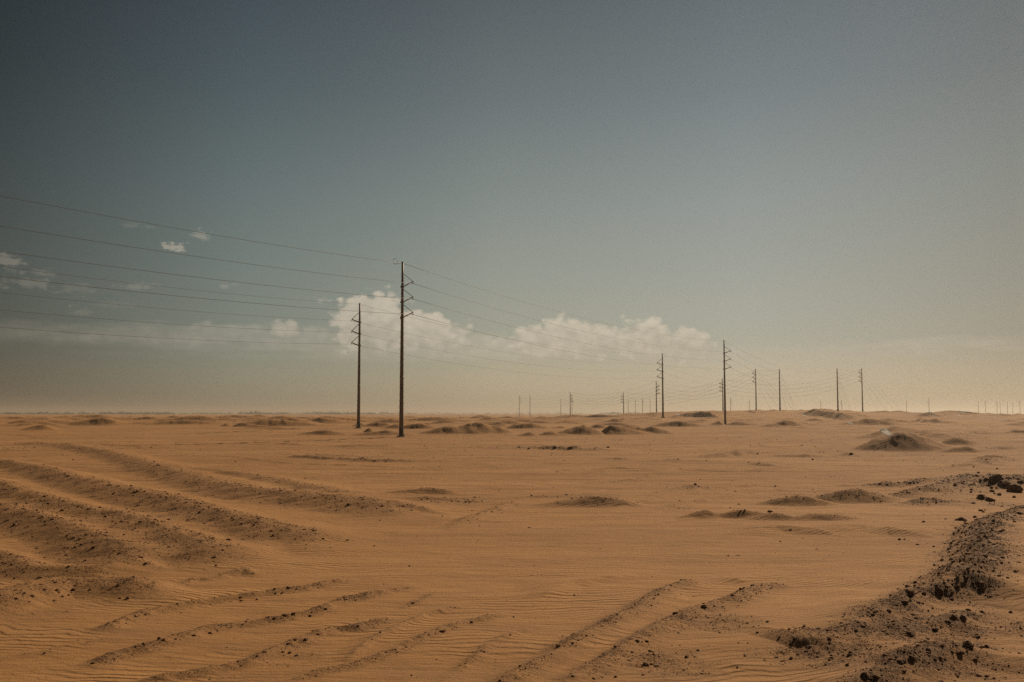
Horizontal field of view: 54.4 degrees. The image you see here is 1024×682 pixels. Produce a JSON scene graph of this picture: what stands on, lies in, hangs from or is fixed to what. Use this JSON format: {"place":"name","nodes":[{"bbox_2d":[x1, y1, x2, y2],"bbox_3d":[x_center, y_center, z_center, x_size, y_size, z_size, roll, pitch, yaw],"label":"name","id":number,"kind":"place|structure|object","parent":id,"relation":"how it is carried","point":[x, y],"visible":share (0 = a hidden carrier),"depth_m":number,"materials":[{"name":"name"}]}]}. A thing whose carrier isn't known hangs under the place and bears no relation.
{"place":"outdoors","nodes":[
{"label":"outdoors","id":0,"kind":"place"},
{"bbox_2d":[0,409,1023,681],"bbox_3d":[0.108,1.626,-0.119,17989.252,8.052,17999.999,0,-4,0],"label":"ground","id":1,"kind":"structure","parent":0,"point":[598,553],"depth_m":25.09,"materials":[{"name":"brown sand"}]},
{"bbox_2d":[0,411,639,414],"bbox_3d":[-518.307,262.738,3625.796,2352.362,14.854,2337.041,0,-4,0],"label":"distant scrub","id":2,"kind":"object","parent":1,"relation":"on","point":[249,412],"visible":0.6,"depth_m":3008.01,"materials":[{"name":"plant"}]},
{"bbox_2d":[351,303,360,427],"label":"utility pole","id":3,"kind":"object","parent":1,"relation":"on","point":[358,385],"visible":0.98,"depth_m":187.96,"materials":[{"name":"metal"}]},
{"bbox_2d":[0,266,755,374],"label":"power line","id":4,"kind":"object","parent":3,"relation":"attached to","point":[306,300],"visible":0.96,"depth_m":169.02,"materials":[{"name":"metal"}]},
{"bbox_2d":[0,292,758,380],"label":"power line","id":5,"kind":"object","parent":3,"relation":"attached to","point":[322,319],"visible":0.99,"depth_m":173.32,"materials":[{"name":"metal"}]},
{"bbox_2d":[1,327,763,391],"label":"power line","id":6,"kind":"object","parent":3,"relation":"attached to","point":[309,343],"visible":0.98,"depth_m":169.62,"materials":[{"name":"metal"}]},
{"bbox_2d":[393,258,413,436],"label":"utility pole","id":7,"kind":"object","parent":1,"relation":"on","point":[401,400],"visible":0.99,"depth_m":142.05,"materials":[{"name":"metal"}]},
{"bbox_2d":[2,226,827,377],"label":"power line","id":8,"kind":"object","parent":7,"relation":"attached to","point":[338,275],"visible":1,"depth_m":121.41,"materials":[{"name":"metal"}]},
{"bbox_2d":[0,276,830,388],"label":"power line","id":9,"kind":"object","parent":7,"relation":"attached to","point":[320,308],"visible":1,"depth_m":119.46,"materials":[{"name":"metal"}]},
{"bbox_2d":[2,196,831,372],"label":"power line","id":10,"kind":"object","parent":7,"relation":"attached to","point":[338,254],"visible":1,"depth_m":124.70,"materials":[{"name":"metal"}]},
{"bbox_2d":[0,251,833,382],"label":"power line","id":11,"kind":"object","parent":7,"relation":"attached to","point":[325,291],"visible":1,"depth_m":118.87,"materials":[{"name":"metal"}]},
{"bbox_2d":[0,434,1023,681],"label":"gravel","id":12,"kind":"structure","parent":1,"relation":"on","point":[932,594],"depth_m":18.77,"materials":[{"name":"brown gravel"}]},
{"bbox_2d":[656,382,659,411],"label":"utility pole","id":13,"kind":"object","parent":1,"relation":"on","point":[656,395],"visible":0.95,"depth_m":574.12,"materials":[{"name":"metal"}]},
{"bbox_2d":[657,353,664,417],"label":"utility pole","id":14,"kind":"object","parent":1,"relation":"on","point":[662,388],"visible":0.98,"depth_m":320.50,"materials":[{"name":"metal"}]},
{"bbox_2d":[719,378,723,410],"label":"utility pole","id":15,"kind":"object","parent":1,"relation":"on","point":[722,395],"visible":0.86,"depth_m":559.07,"materials":[{"name":"metal"}]},
{"bbox_2d":[723,340,730,424],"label":"utility pole","id":16,"kind":"object","parent":1,"relation":"on","point":[724,390],"visible":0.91,"depth_m":274.61,"materials":[{"name":"metal"}]},
{"bbox_2d":[752,369,756,409],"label":"utility pole","id":17,"kind":"object","parent":1,"relation":"on","point":[755,382],"visible":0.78,"depth_m":524.29,"materials":[{"name":"metal"}]},
{"bbox_2d":[778,369,781,410],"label":"utility pole","id":18,"kind":"object","parent":1,"relation":"on","point":[779,393],"visible":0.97,"depth_m":469.08,"materials":[{"name":"metal"}]},
{"bbox_2d":[5,310,773,385],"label":"power line","id":19,"kind":"object","parent":18,"relation":"attached to","point":[319,331],"visible":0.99,"depth_m":173.98,"materials":[{"name":"metal"}]},
{"bbox_2d":[675,411,969,435],"bbox_3d":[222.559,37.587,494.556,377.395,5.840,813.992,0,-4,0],"label":"pale chips","id":20,"kind":"object","parent":1,"relation":"on","point":[886,431],"visible":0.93,"depth_m":255.99,"materials":[{"name":"stone"}]},
{"bbox_2d":[836,371,838,410],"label":"utility pole","id":21,"kind":"object","parent":1,"relation":"on","point":[837,392],"visible":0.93,"depth_m":469.08,"materials":[{"name":"metal"}]},
{"bbox_2d":[858,368,862,411],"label":"utility pole","id":22,"kind":"object","parent":1,"relation":"on","point":[862,387],"visible":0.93,"depth_m":524.44,"materials":[{"name":"metal"}]},
{"bbox_2d":[860,672,869,679],"bbox_3d":[4.344,4.119,12.229,0.099,0.110,0.120,4,-6,-42],"label":"clod","id":23,"kind":"object","parent":1,"relation":"on","point":[864,674],"visible":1,"depth_m":12.20,"materials":[{"name":"brown soil"}]},
{"bbox_2d":[897,658,905,663],"bbox_3d":[5.008,4.127,12.818,0.108,0.071,0.131,4,-6,-42],"label":"clod","id":24,"kind":"object","parent":1,"relation":"on","point":[901,660],"visible":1,"depth_m":12.79,"materials":[{"name":"brown soil"}]},
{"bbox_2d":[905,631,914,635],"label":"clod","id":25,"kind":"object","parent":1,"relation":"on","point":[909,633],"visible":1,"depth_m":14.68,"materials":[{"name":"brown soil"}]},
{"bbox_2d":[906,589,914,594],"bbox_3d":[6.899,4.374,17.243,0.140,0.142,0.158,-4,-6,44],"label":"clod","id":26,"kind":"object","parent":1,"relation":"on","point":[911,592],"visible":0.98,"depth_m":17.19,"materials":[{"name":"brown soil"}]},
{"bbox_2d":[935,588,943,593],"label":"clod","id":27,"kind":"object","parent":1,"relation":"on","point":[939,590],"visible":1,"depth_m":17.55,"materials":[{"name":"brown soil"}]},
{"bbox_2d":[955,517,966,520],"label":"clod","id":28,"kind":"object","parent":1,"relation":"on","point":[961,519],"visible":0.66,"depth_m":31.60,"materials":[{"name":"brown soil"}]},
{"bbox_2d":[960,615,966,620],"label":"clod","id":29,"kind":"object","parent":1,"relation":"on","point":[963,617],"visible":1,"depth_m":15.74,"materials":[{"name":"brown soil"}]},
{"bbox_2d":[962,641,973,648],"bbox_3d":[6.307,4.214,13.763,0.136,0.133,0.140,-1,-4,12],"label":"clod","id":30,"kind":"object","parent":1,"relation":"on","point":[968,644],"visible":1,"depth_m":13.73,"materials":[{"name":"brown soil"}]},
{"bbox_2d":[976,494,985,499],"bbox_3d":[18.477,6.222,39.181,0.447,0.391,0.494,-4,-6,44],"label":"clod","id":31,"kind":"object","parent":1,"relation":"on","point":[981,496],"visible":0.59,"depth_m":39.06,"materials":[{"name":"brown soil"}]},
{"bbox_2d":[985,497,995,501],"bbox_3d":[18.555,6.199,38.584,0.396,0.253,0.416,24,-29,-35],"label":"clod","id":32,"kind":"object","parent":1,"relation":"on","point":[990,499],"visible":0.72,"depth_m":38.45,"materials":[{"name":"brown soil"}]},
{"bbox_2d":[989,474,1003,481],"bbox_3d":[22.127,6.340,45.596,0.654,0.535,0.540,1,-4,-15],"label":"clod","id":33,"kind":"object","parent":1,"relation":"on","point":[995,477],"visible":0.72,"depth_m":45.39,"materials":[{"name":"brown soil"}]},
{"bbox_2d":[997,480,1009,485],"bbox_3d":[22.036,6.450,44.612,0.542,0.437,0.492,-2,-5,23],"label":"clod","id":34,"kind":"object","parent":1,"relation":"on","point":[1004,482],"visible":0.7,"depth_m":44.51,"materials":[{"name":"brown soil"}]},
{"bbox_2d":[1006,483,1022,491],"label":"clod","id":35,"kind":"object","parent":1,"relation":"on","point":[1014,487],"visible":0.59,"depth_m":43.06,"materials":[{"name":"brown soil"}]},
{"bbox_2d":[0,0,1023,413],"label":"sky","id":36,"kind":"structure","parent":0,"point":[805,187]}
]}

